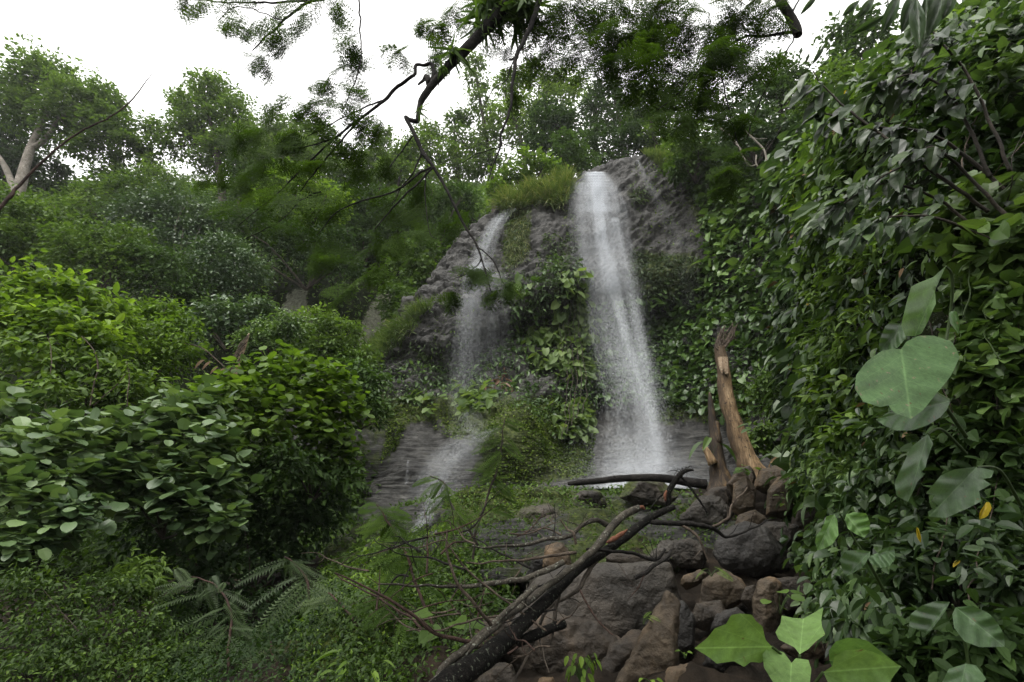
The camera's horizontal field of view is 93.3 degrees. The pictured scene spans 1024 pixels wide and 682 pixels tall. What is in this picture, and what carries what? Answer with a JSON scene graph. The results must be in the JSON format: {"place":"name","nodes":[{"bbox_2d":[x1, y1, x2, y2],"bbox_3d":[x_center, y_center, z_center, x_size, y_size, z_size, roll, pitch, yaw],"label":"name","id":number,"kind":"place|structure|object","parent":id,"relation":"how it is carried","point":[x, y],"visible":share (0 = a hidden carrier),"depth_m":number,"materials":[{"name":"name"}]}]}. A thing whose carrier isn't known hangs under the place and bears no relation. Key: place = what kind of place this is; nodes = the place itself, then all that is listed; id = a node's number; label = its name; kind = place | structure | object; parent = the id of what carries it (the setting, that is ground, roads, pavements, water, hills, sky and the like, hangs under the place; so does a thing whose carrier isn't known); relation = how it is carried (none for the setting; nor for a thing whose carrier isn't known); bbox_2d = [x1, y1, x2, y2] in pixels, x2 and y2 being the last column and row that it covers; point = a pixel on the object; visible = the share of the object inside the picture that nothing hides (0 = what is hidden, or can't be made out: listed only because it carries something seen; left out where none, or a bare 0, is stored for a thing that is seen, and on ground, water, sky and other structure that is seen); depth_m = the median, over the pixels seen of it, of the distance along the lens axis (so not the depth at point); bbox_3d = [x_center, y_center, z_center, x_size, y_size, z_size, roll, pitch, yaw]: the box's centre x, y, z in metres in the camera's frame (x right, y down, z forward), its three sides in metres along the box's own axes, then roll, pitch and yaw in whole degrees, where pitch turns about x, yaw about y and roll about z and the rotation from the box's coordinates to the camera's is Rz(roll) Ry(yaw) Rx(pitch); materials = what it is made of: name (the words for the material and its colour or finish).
{"place":"outdoors","nodes":[
{"label":"outdoors","id":0,"kind":"place"},
{"bbox_2d":[0,198,491,584],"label":"hillside","id":1,"kind":"structure","parent":0,"point":[296,296],"depth_m":24.86,"materials":[{"name":"plant"}]},
{"bbox_2d":[0,91,76,198],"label":"tree","id":2,"kind":"object","parent":1,"relation":"on","point":[11,152],"visible":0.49,"depth_m":42.39,"materials":[{"name":"green plant"}]},
{"bbox_2d":[0,175,91,276],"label":"bush","id":3,"kind":"object","parent":1,"relation":"on","point":[25,236],"visible":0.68,"depth_m":20.93,"materials":[{"name":"green plant"}]},
{"bbox_2d":[0,248,149,372],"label":"shrub","id":4,"kind":"object","parent":1,"relation":"on","point":[90,318],"visible":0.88,"depth_m":9.04,"materials":[{"name":"green plant"}]},
{"bbox_2d":[0,31,150,203],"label":"tree","id":5,"kind":"object","parent":1,"relation":"on","point":[59,94],"visible":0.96,"depth_m":38.97,"materials":[{"name":"green plant"}]},
{"bbox_2d":[26,210,160,296],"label":"bush","id":6,"kind":"object","parent":1,"relation":"on","point":[98,239],"visible":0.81,"depth_m":19.34,"materials":[{"name":"green plant"}]},
{"bbox_2d":[35,157,197,234],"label":"bush","id":7,"kind":"object","parent":1,"relation":"on","point":[79,196],"visible":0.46,"depth_m":32.37,"materials":[{"name":"green plant"}]},
{"bbox_2d":[90,236,221,315],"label":"bush","id":8,"kind":"object","parent":1,"relation":"on","point":[163,264],"visible":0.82,"depth_m":19.45,"materials":[{"name":"green plant"}]},
{"bbox_2d":[101,289,215,390],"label":"shrub","id":9,"kind":"object","parent":1,"relation":"on","point":[172,320],"visible":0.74,"depth_m":10.79,"materials":[{"name":"green plant"}]},
{"bbox_2d":[87,172,240,263],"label":"bush","id":10,"kind":"object","parent":1,"relation":"on","point":[165,219],"visible":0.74,"depth_m":28.09,"materials":[{"name":"green plant"}]},
{"bbox_2d":[133,64,266,214],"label":"tree","id":11,"kind":"object","parent":1,"relation":"on","point":[197,108],"visible":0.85,"depth_m":40.09,"materials":[{"name":"green plant"}]},
{"bbox_2d":[163,220,281,316],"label":"bush","id":12,"kind":"object","parent":1,"relation":"on","point":[210,250],"visible":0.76,"depth_m":20.80,"materials":[{"name":"green plant"}]},
{"bbox_2d":[178,291,285,359],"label":"bush","id":13,"kind":"object","parent":1,"relation":"on","point":[252,308],"visible":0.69,"depth_m":15.70,"materials":[{"name":"green plant"}]},
{"bbox_2d":[0,178,508,591],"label":"undergrowth","id":14,"kind":"object","parent":1,"relation":"on","point":[88,545],"visible":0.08,"depth_m":12.87,"materials":[{"name":"green plant"}]},
{"bbox_2d":[224,302,318,361],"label":"bush","id":15,"kind":"object","parent":1,"relation":"on","point":[272,332],"visible":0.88,"depth_m":14.38,"materials":[{"name":"green plant"}]},
{"bbox_2d":[214,198,367,292],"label":"bush","id":16,"kind":"object","parent":1,"relation":"on","point":[293,253],"visible":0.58,"depth_m":24.29,"materials":[{"name":"green plant"}]},
{"bbox_2d":[230,106,351,195],"bbox_3d":[-17.363,-12.719,37.576,9.228,12.557,4.858,0,-22,0],"label":"tree","id":17,"kind":"object","parent":1,"relation":"on","point":[274,130],"visible":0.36,"depth_m":38.13,"materials":[{"name":"green plant"}]},
{"bbox_2d":[251,157,355,242],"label":"bush","id":18,"kind":"object","parent":1,"relation":"on","point":[331,196],"visible":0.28,"depth_m":26.20,"materials":[{"name":"green plant"}]},
{"bbox_2d":[274,301,384,374],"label":"bush","id":19,"kind":"object","parent":1,"relation":"on","point":[330,325],"visible":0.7,"depth_m":16.50,"materials":[{"name":"green plant"}]},
{"bbox_2d":[311,175,406,268],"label":"bush","id":20,"kind":"object","parent":1,"relation":"on","point":[361,215],"visible":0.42,"depth_m":31.36,"materials":[{"name":"green plant"}]},
{"bbox_2d":[318,353,399,432],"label":"bush","id":21,"kind":"object","parent":1,"relation":"on","point":[367,378],"visible":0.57,"depth_m":13.34,"materials":[{"name":"green plant"}]},
{"bbox_2d":[378,223,450,295],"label":"bush","id":22,"kind":"object","parent":1,"relation":"on","point":[420,271],"visible":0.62,"depth_m":27.09,"materials":[{"name":"green plant"}]},
{"bbox_2d":[370,117,472,214],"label":"tree","id":23,"kind":"object","parent":1,"relation":"on","point":[431,133],"visible":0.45,"depth_m":40.14,"materials":[{"name":"green plant"}]},
{"bbox_2d":[361,168,485,269],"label":"bush","id":24,"kind":"object","parent":1,"relation":"on","point":[443,198],"visible":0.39,"depth_m":30.94,"materials":[{"name":"green plant"}]},
{"bbox_2d":[435,102,498,236],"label":"tree","id":25,"kind":"object","parent":1,"relation":"on","point":[459,118],"visible":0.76,"depth_m":41.81,"materials":[{"name":"green plant"}]},
{"bbox_2d":[456,50,515,212],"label":"tree","id":26,"kind":"object","parent":1,"relation":"on","point":[479,89],"visible":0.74,"depth_m":43.42,"materials":[{"name":"green plant"}]},
{"bbox_2d":[482,53,544,180],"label":"tree","id":27,"kind":"object","parent":1,"relation":"on","point":[512,123],"visible":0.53,"depth_m":42.41,"materials":[{"name":"green plant"}]},
{"bbox_2d":[512,93,596,157],"bbox_3d":[3.354,-15.743,37.494,6.787,8.687,4.667,0,-22,0],"label":"tree","id":28,"kind":"object","parent":1,"relation":"on","point":[552,117],"visible":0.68,"depth_m":37.35,"materials":[{"name":"green plant"}]},
{"bbox_2d":[185,339,378,470],"bbox_3d":[-4.298,1.131,8.986,2.436,2.693,3.214,-13,-25,29],"label":"shrub","id":29,"kind":"object","parent":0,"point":[320,420],"visible":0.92,"depth_m":8.84,"materials":[{"name":"green plant"}]},
{"bbox_2d":[173,0,551,317],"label":"overhanging branch","id":30,"kind":"object","parent":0,"point":[471,43],"visible":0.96,"depth_m":6.50,"materials":[{"name":"green plant"}]},
{"bbox_2d":[172,0,385,181],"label":"overhanging branch","id":31,"kind":"object","parent":30,"relation":"attached to","point":[355,62],"visible":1,"depth_m":7.08,"materials":[{"name":"green plant"}]},
{"bbox_2d":[0,482,831,681],"bbox_3d":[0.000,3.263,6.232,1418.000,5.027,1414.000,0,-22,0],"label":"ground","id":32,"kind":"structure","parent":0,"point":[697,670],"depth_m":4.12,"materials":[{"name":"soil"}]},
{"bbox_2d":[0,381,116,579],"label":"shrub","id":33,"kind":"object","parent":32,"relation":"on","point":[27,484],"visible":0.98,"depth_m":4.84,"materials":[{"name":"green plant"}]},
{"bbox_2d":[0,328,189,417],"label":"shrub","id":34,"kind":"object","parent":32,"relation":"on","point":[77,379],"visible":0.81,"depth_m":7.95,"materials":[{"name":"green plant"}]},
{"bbox_2d":[0,554,218,681],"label":"bush","id":35,"kind":"object","parent":32,"relation":"on","point":[59,653],"visible":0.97,"depth_m":3.93,"materials":[{"name":"green plant"}]},
{"bbox_2d":[82,547,183,618],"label":"bush","id":36,"kind":"object","parent":32,"relation":"on","point":[138,564],"visible":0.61,"depth_m":4.98,"materials":[{"name":"green plant"}]},
{"bbox_2d":[42,374,263,560],"bbox_3d":[-4.686,1.481,6.319,2.364,2.515,2.676,18,-28,-38],"label":"shrub","id":37,"kind":"object","parent":32,"relation":"on","point":[172,490],"visible":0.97,"depth_m":5.99,"materials":[{"name":"green plant"}]},
{"bbox_2d":[150,568,262,675],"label":"fern","id":38,"kind":"object","parent":32,"relation":"on","point":[210,593],"visible":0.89,"depth_m":4.22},
{"bbox_2d":[95,449,358,611],"bbox_3d":[-4.256,2.989,7.844,1.982,2.455,3.885,-10,-24,23],"label":"shrub","id":39,"kind":"object","parent":32,"relation":"on","point":[301,516],"visible":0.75,"depth_m":7.75,"materials":[{"name":"green plant"}]},
{"bbox_2d":[115,578,362,681],"bbox_3d":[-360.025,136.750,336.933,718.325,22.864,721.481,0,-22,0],"label":"ground cover","id":40,"kind":"object","parent":32,"relation":"on","point":[190,606],"visible":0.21,"depth_m":4.29,"materials":[{"name":"green plant"}]},
{"bbox_2d":[234,556,359,638],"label":"fern","id":41,"kind":"object","parent":32,"relation":"on","point":[294,564],"visible":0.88,"depth_m":4.66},
{"bbox_2d":[240,433,370,508],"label":"shrub","id":42,"kind":"object","parent":32,"relation":"on","point":[302,467],"visible":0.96,"depth_m":7.97,"materials":[{"name":"green plant"}]},
{"bbox_2d":[280,519,488,681],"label":"creeper","id":43,"kind":"object","parent":32,"relation":"on","point":[363,592],"visible":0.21,"depth_m":4.75,"materials":[{"name":"green plant"}]},
{"bbox_2d":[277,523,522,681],"bbox_3d":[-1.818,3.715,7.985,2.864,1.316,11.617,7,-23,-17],"label":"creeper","id":44,"kind":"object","parent":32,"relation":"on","point":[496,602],"visible":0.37,"depth_m":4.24,"materials":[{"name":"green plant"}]},
{"bbox_2d":[355,502,446,624],"bbox_3d":[-0.982,1.839,4.094,0.911,0.950,0.732,0,-22,0],"label":"sapling","id":45,"kind":"object","parent":32,"relation":"on","point":[386,533],"visible":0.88,"depth_m":4.05,"materials":[{"name":"green plant"}]},
{"bbox_2d":[456,418,524,559],"bbox_3d":[-0.228,1.555,5.240,0.770,1.480,0.426,2,-22,-5],"label":"sapling","id":46,"kind":"object","parent":32,"relation":"on","point":[507,494],"visible":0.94,"depth_m":5.24,"materials":[{"name":"green plant"}]},
{"bbox_2d":[319,478,736,589],"bbox_3d":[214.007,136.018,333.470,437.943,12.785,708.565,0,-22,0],"label":"ground plants","id":47,"kind":"object","parent":32,"relation":"on","point":[611,491],"visible":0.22,"depth_m":8.86,"materials":[{"name":"green plant"}]},
{"bbox_2d":[323,485,735,598],"bbox_3d":[0.622,3.655,9.264,11.063,2.376,8.161,0,-22,0],"label":"rock outcrop","id":48,"kind":"object","parent":32,"relation":"on","point":[579,546],"visible":0.28,"depth_m":7.89,"materials":[{"name":"plant"}]},
{"bbox_2d":[619,481,677,505],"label":"boulder","id":49,"kind":"object","parent":48,"relation":"on","point":[645,493],"visible":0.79,"depth_m":9.11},
{"bbox_2d":[679,495,733,529],"bbox_3d":[3.047,2.727,7.686,0.877,0.535,0.556,0,-22,0],"label":"boulder","id":50,"kind":"object","parent":48,"relation":"on","point":[717,509],"visible":0.72,"depth_m":7.48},
{"bbox_2d":[307,485,770,681],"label":"fallen tree","id":51,"kind":"object","parent":32,"relation":"on","point":[462,664],"visible":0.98,"depth_m":2.86,"materials":[{"name":"brown wood"}]},
{"bbox_2d":[503,611,620,675],"bbox_3d":[0.408,2.543,3.996,1.029,0.559,0.448,0,-22,0],"label":"boulder","id":52,"kind":"object","parent":32,"relation":"on","point":[582,637],"visible":0.45,"depth_m":3.84,"materials":[{"name":"stone"}]},
{"bbox_2d":[511,561,681,637],"bbox_3d":[0.799,2.471,4.541,1.615,0.757,0.577,0,-22,0],"label":"boulder","id":53,"kind":"object","parent":32,"relation":"on","point":[607,594],"visible":0.47,"depth_m":4.34,"materials":[{"name":"stone"}]},
{"bbox_2d":[615,590,680,681],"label":"boulder","id":54,"kind":"object","parent":32,"relation":"on","point":[655,647],"visible":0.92,"depth_m":3.38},
{"bbox_2d":[648,538,706,568],"bbox_3d":[2.015,2.640,5.962,0.810,0.401,0.368,0,-22,0],"label":"boulder","id":55,"kind":"object","parent":32,"relation":"on","point":[684,552],"visible":0.67,"depth_m":5.83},
{"bbox_2d":[702,392,730,490],"bbox_3d":[3.714,1.870,8.956,0.548,1.905,0.494,0,-22,0],"label":"broken tree trunk","id":56,"kind":"object","parent":32,"relation":"on","point":[719,474],"visible":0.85,"depth_m":8.73,"materials":[{"name":"brown wood"}]},
{"bbox_2d":[699,569,745,609],"bbox_3d":[2.058,2.461,4.748,0.530,0.411,0.404,0,-22,0],"label":"boulder","id":57,"kind":"object","parent":32,"relation":"on","point":[727,592],"visible":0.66,"depth_m":4.60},
{"bbox_2d":[714,323,765,476],"bbox_3d":[4.541,1.157,9.768,0.703,3.366,0.508,0,-22,0],"label":"broken tree trunk","id":58,"kind":"object","parent":32,"relation":"on","point":[742,448],"visible":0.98,"depth_m":9.58,"materials":[{"name":"brown wood"}]},
{"bbox_2d":[712,521,789,576],"bbox_3d":[2.771,2.442,5.676,0.846,0.612,0.618,-5,-23,12],"label":"boulder","id":59,"kind":"object","parent":32,"relation":"on","point":[754,552],"visible":0.88,"depth_m":5.45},
{"bbox_2d":[752,576,782,632],"bbox_3d":[2.320,2.432,4.383,0.380,0.543,0.296,0,-22,0],"label":"boulder","id":60,"kind":"object","parent":32,"relation":"on","point":[767,617],"visible":0.71,"depth_m":4.30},
{"bbox_2d":[695,608,900,681],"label":"broadleaf plant","id":61,"kind":"object","parent":32,"relation":"on","point":[740,639],"visible":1,"depth_m":1.23,"materials":[{"name":"green plant"}]},
{"bbox_2d":[815,512,894,598],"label":"broadleaf plant","id":62,"kind":"object","parent":32,"relation":"on","point":[853,561],"visible":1,"depth_m":2.21,"materials":[{"name":"green plant"}]},
{"bbox_2d":[803,549,939,669],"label":"shrub","id":63,"kind":"object","parent":32,"relation":"on","point":[845,619],"visible":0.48,"depth_m":3.13,"materials":[{"name":"green plant"}]},
{"bbox_2d":[855,266,967,437],"bbox_3d":[1.885,-0.005,2.271,1.193,0.860,0.290,11,-25,-26],"label":"broadleaf plant","id":64,"kind":"object","parent":32,"relation":"on","point":[906,382],"visible":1,"depth_m":2.11,"materials":[{"name":"green plant"}]},
{"bbox_2d":[894,427,967,501],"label":"broadleaf plant","id":65,"kind":"object","parent":32,"relation":"on","point":[910,476],"visible":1,"depth_m":1.97,"materials":[{"name":"green plant"}]},
{"bbox_2d":[862,576,1023,681],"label":"shrub","id":66,"kind":"object","parent":32,"relation":"on","point":[918,656],"visible":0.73,"depth_m":2.28,"materials":[{"name":"green plant"}]},
{"bbox_2d":[909,601,1004,681],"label":"broadleaf plant","id":67,"kind":"object","parent":32,"relation":"on","point":[975,626],"visible":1,"depth_m":1.61,"materials":[{"name":"green plant"}]},
{"bbox_2d":[926,465,1022,517],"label":"broadleaf plant","id":68,"kind":"object","parent":32,"relation":"on","point":[954,491],"visible":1,"depth_m":1.88,"materials":[{"name":"green plant"}]},
{"bbox_2d":[0,0,961,184],"label":"sky","id":69,"kind":"structure","parent":0,"point":[128,41],"materials":[{"name":"white"}]},
{"bbox_2d":[284,154,781,543],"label":"cliff","id":70,"kind":"structure","parent":0,"point":[609,217],"depth_m":20.47,"materials":[{"name":"stone"}]},
{"bbox_2d":[355,293,435,367],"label":"grass","id":71,"kind":"structure","parent":70,"relation":"on","point":[380,340],"depth_m":20.79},
{"bbox_2d":[401,267,602,442],"bbox_3d":[-0.894,-0.814,29.921,14.848,17.956,22.703,0,-22,0],"label":"climbing vine","id":72,"kind":"object","parent":70,"relation":"attached to","point":[469,397],"visible":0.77,"depth_m":20.04,"materials":[{"name":"green plant"}]},
{"bbox_2d":[484,163,584,219],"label":"grass","id":73,"kind":"structure","parent":70,"relation":"on","point":[560,184],"depth_m":26.18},
{"bbox_2d":[481,142,568,200],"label":"bush","id":74,"kind":"object","parent":73,"relation":"on","point":[543,162],"visible":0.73,"depth_m":28.85,"materials":[{"name":"green plant"}]},
{"bbox_2d":[359,253,712,452],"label":"wall plants","id":75,"kind":"object","parent":70,"relation":"attached to","point":[609,323],"depth_m":20.66,"materials":[{"name":"green plant"}]},
{"bbox_2d":[375,184,708,389],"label":"hanging ferns","id":76,"kind":"object","parent":70,"relation":"attached to","point":[681,261],"visible":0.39,"depth_m":21.97,"materials":[{"name":"plant"}]},
{"bbox_2d":[363,179,752,484],"bbox_3d":[-2.462,-0.161,28.330,28.126,18.603,18.798,-10,-24,23],"label":"moss","id":77,"kind":"object","parent":70,"relation":"on","point":[539,430],"visible":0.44,"depth_m":16.86,"materials":[{"name":"green plant"}]},
{"bbox_2d":[546,126,607,177],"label":"bush","id":78,"kind":"object","parent":70,"relation":"on","point":[583,160],"visible":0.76,"depth_m":30.13,"materials":[{"name":"green plant"}]},
{"bbox_2d":[581,100,654,166],"bbox_3d":[7.852,-12.756,34.681,6.224,10.108,4.751,0,-22,0],"label":"tree","id":79,"kind":"object","parent":70,"relation":"on","point":[620,142],"visible":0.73,"depth_m":34.37,"materials":[{"name":"green plant"}]},
{"bbox_2d":[654,113,729,189],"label":"bush","id":80,"kind":"object","parent":70,"relation":"on","point":[701,152],"visible":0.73,"depth_m":24.11,"materials":[{"name":"green plant"}]},
{"bbox_2d":[640,111,803,424],"bbox_3d":[12.795,-2.811,23.930,10.680,17.975,20.398,-16,-27,35],"label":"ivy","id":81,"kind":"object","parent":70,"relation":"attached to","point":[722,240],"visible":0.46,"depth_m":20.05,"materials":[{"name":"green plant"}]},
{"bbox_2d":[705,80,803,174],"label":"bush","id":82,"kind":"object","parent":70,"relation":"on","point":[773,131],"visible":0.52,"depth_m":21.16,"materials":[{"name":"green plant"}]},
{"bbox_2d":[741,47,822,119],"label":"bush","id":83,"kind":"object","parent":70,"relation":"on","point":[786,82],"visible":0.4,"depth_m":23.95,"materials":[{"name":"green plant"}]},
{"bbox_2d":[781,43,877,122],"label":"bush","id":84,"kind":"object","parent":70,"relation":"on","point":[835,77],"visible":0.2,"depth_m":18.88,"materials":[{"name":"green plant"}]},
{"bbox_2d":[811,1,901,76],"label":"tree","id":85,"kind":"object","parent":70,"relation":"on","point":[845,39],"visible":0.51,"depth_m":24.20,"materials":[{"name":"green plant"}]},
{"bbox_2d":[500,0,802,204],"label":"overhanging branch","id":86,"kind":"object","parent":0,"point":[643,45],"visible":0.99,"depth_m":6.30,"materials":[{"name":"green plant"}]},
{"bbox_2d":[779,23,1023,634],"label":"bank","id":87,"kind":"structure","parent":0,"point":[941,317],"depth_m":5.51,"materials":[{"name":"plant"}]},
{"bbox_2d":[768,511,871,642],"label":"shrub","id":88,"kind":"object","parent":87,"relation":"on","point":[818,572],"visible":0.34,"depth_m":4.51,"materials":[{"name":"green plant"}]},
{"bbox_2d":[779,447,882,517],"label":"shrub","id":89,"kind":"object","parent":87,"relation":"on","point":[838,465],"visible":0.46,"depth_m":5.85,"materials":[{"name":"green plant"}]},
{"bbox_2d":[789,349,876,468],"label":"shrub","id":90,"kind":"object","parent":87,"relation":"on","point":[840,434],"visible":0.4,"depth_m":5.83,"materials":[{"name":"green plant"}]},
{"bbox_2d":[784,237,905,375],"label":"shrub","id":91,"kind":"object","parent":87,"relation":"on","point":[837,348],"visible":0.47,"depth_m":6.26,"materials":[{"name":"green plant"}]},
{"bbox_2d":[787,180,927,283],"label":"shrub","id":92,"kind":"object","parent":87,"relation":"on","point":[876,207],"visible":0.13,"depth_m":6.22,"materials":[{"name":"green plant"}]},
{"bbox_2d":[799,0,956,64],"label":"overhanging plant","id":93,"kind":"object","parent":87,"relation":"attached to","point":[924,19],"visible":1,"depth_m":2.67,"materials":[{"name":"green plant"}]},
{"bbox_2d":[753,0,1023,634],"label":"bank creeper","id":94,"kind":"object","parent":87,"relation":"on","point":[769,194],"visible":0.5,"depth_m":7.15,"materials":[{"name":"green plant"}]},
{"bbox_2d":[783,25,1011,256],"bbox_3d":[3.204,-1.701,4.199,1.927,2.512,0.787,-3,-22,6],"label":"shrub","id":95,"kind":"object","parent":87,"relation":"on","point":[836,211],"visible":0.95,"depth_m":4.03,"materials":[{"name":"green plant"}]},
{"bbox_2d":[827,406,967,541],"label":"shrub","id":96,"kind":"object","parent":87,"relation":"on","point":[880,481],"visible":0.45,"depth_m":4.13,"materials":[{"name":"green plant"}]},
{"bbox_2d":[779,0,1017,435],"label":"bank creeper","id":97,"kind":"object","parent":87,"relation":"on","point":[804,153],"visible":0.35,"depth_m":7.90,"materials":[{"name":"green plant"}]},
{"bbox_2d":[830,65,1023,599],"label":"vine","id":98,"kind":"object","parent":87,"relation":"on","point":[964,309],"visible":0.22,"depth_m":3.71,"materials":[{"name":"green plant"}]},
{"bbox_2d":[837,496,1023,613],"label":"shrub","id":99,"kind":"object","parent":87,"relation":"on","point":[1005,549],"visible":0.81,"depth_m":2.96,"materials":[{"name":"green plant"}]},
{"bbox_2d":[887,402,1023,539],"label":"shrub","id":100,"kind":"object","parent":87,"relation":"on","point":[984,445],"visible":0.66,"depth_m":3.15,"materials":[{"name":"green plant"}]},
{"bbox_2d":[889,48,1023,198],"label":"shrub","id":101,"kind":"object","parent":87,"relation":"on","point":[1004,116],"visible":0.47,"depth_m":4.88,"materials":[{"name":"green plant"}]},
{"bbox_2d":[895,170,1023,295],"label":"shrub","id":102,"kind":"object","parent":87,"relation":"on","point":[938,239],"visible":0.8,"depth_m":3.91,"materials":[{"name":"green plant"}]},
{"bbox_2d":[923,0,1023,129],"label":"shrub","id":103,"kind":"object","parent":87,"relation":"on","point":[997,81],"visible":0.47,"depth_m":4.97,"materials":[{"name":"green plant"}]},
{"bbox_2d":[932,260,1023,445],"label":"shrub","id":104,"kind":"object","parent":87,"relation":"on","point":[983,374],"visible":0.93,"depth_m":3.34,"materials":[{"name":"green plant"}]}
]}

